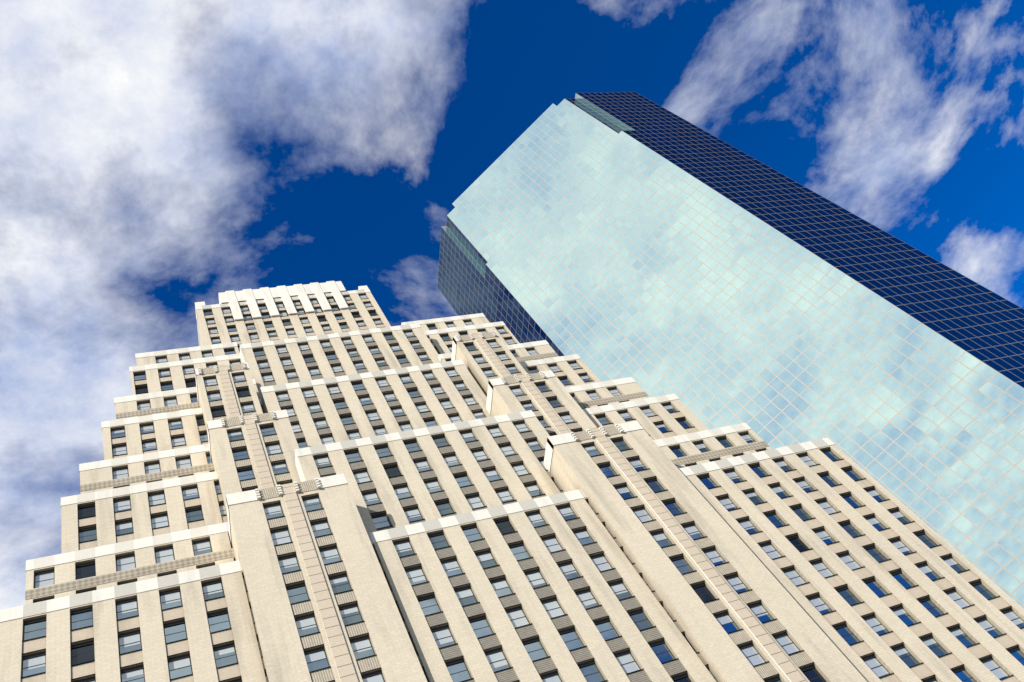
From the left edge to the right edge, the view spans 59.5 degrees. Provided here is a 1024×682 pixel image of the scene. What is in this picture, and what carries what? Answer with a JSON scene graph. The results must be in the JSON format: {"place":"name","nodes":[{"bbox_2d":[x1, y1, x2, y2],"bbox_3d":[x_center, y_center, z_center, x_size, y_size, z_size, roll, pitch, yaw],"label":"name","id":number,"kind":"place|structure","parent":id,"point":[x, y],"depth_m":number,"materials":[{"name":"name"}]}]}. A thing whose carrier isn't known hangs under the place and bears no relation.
{"place":"outdoors","nodes":[
{"label":"outdoors","id":0,"kind":"place"},
{"bbox_2d":[0,281,1023,681],"bbox_3d":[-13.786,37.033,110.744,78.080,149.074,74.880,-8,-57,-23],"label":"art deco tower","id":1,"kind":"structure","parent":0,"point":[330,481],"depth_m":76.61,"materials":[{"name":"beige stone"}]},
{"bbox_2d":[0,0,1023,609],"label":"sky","id":2,"kind":"structure","parent":0,"point":[159,158],"materials":[{"name":"blue"}]},
{"bbox_2d":[437,92,1023,607],"bbox_3d":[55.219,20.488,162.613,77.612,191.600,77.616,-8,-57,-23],"label":"glass tower","id":3,"kind":"structure","parent":0,"point":[655,250],"depth_m":147.80,"materials":[{"name":"blue glass"}]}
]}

